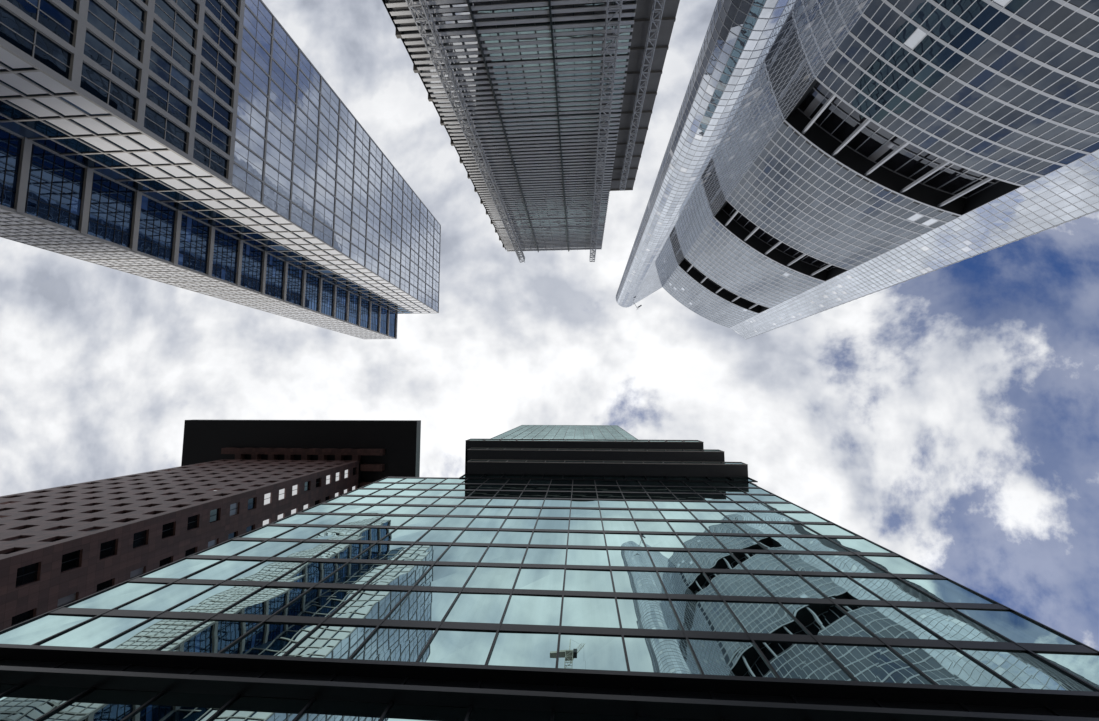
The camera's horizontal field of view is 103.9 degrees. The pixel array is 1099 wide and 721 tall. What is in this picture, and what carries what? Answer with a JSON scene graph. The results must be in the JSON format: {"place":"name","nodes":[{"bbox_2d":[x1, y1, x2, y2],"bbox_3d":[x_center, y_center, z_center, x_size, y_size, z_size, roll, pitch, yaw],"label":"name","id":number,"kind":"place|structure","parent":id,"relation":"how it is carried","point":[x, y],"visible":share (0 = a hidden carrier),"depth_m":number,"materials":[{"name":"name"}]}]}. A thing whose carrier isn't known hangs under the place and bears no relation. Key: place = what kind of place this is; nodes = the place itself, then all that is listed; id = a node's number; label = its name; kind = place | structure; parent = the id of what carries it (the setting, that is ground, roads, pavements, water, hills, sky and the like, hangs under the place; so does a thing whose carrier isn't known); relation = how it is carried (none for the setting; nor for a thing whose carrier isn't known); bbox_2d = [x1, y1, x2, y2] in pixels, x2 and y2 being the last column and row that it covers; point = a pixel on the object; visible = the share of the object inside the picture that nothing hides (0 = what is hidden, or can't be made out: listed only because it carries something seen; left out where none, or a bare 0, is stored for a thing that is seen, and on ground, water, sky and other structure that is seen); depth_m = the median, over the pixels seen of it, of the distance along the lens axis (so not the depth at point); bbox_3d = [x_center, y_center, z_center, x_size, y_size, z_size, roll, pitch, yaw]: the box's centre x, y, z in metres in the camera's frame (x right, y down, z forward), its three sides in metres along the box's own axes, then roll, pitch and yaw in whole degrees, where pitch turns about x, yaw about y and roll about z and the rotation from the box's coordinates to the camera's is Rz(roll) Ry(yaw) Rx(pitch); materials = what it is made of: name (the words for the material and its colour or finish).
{"place":"outdoors","nodes":[
{"label":"outdoors","id":0,"kind":"place"},
{"bbox_2d":[0,0,1098,650],"label":"sky","id":1,"kind":"structure","parent":0,"point":[946,419],"materials":[{"name":"white"}]},
{"label":"ground","id":2,"kind":"structure","parent":0,"visible":0},
{"bbox_2d":[0,420,420,630],"bbox_3d":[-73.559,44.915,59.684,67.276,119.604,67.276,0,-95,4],"label":"skyscraper","id":3,"kind":"structure","parent":2,"relation":"on","point":[61,546],"depth_m":72.87,"materials":[{"name":"brown stone"}]},
{"bbox_2d":[0,0,440,338],"bbox_3d":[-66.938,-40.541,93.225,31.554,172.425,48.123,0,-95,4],"label":"skyscraper","id":4,"kind":"structure","parent":2,"relation":"on","point":[229,150],"depth_m":73.97,"materials":[{"name":"grey glass"}]},
{"bbox_2d":[382,0,679,262],"bbox_3d":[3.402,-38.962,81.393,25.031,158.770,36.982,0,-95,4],"label":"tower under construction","id":5,"kind":"structure","parent":2,"relation":"on","point":[544,108],"depth_m":44.05,"materials":[{"name":"grey glass"}]},
{"bbox_2d":[0,425,1098,720],"bbox_3d":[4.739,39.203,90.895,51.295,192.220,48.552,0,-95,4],"label":"skyscraper","id":6,"kind":"structure","parent":2,"relation":"on","point":[568,573],"depth_m":21.54,"materials":[{"name":"teal glass"}]},
{"bbox_2d":[616,0,1098,339],"bbox_3d":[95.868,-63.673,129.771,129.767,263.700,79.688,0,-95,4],"label":"curved tower","id":7,"kind":"structure","parent":2,"relation":"on","point":[820,156],"depth_m":91.94,"materials":[{"name":"grey glass"}]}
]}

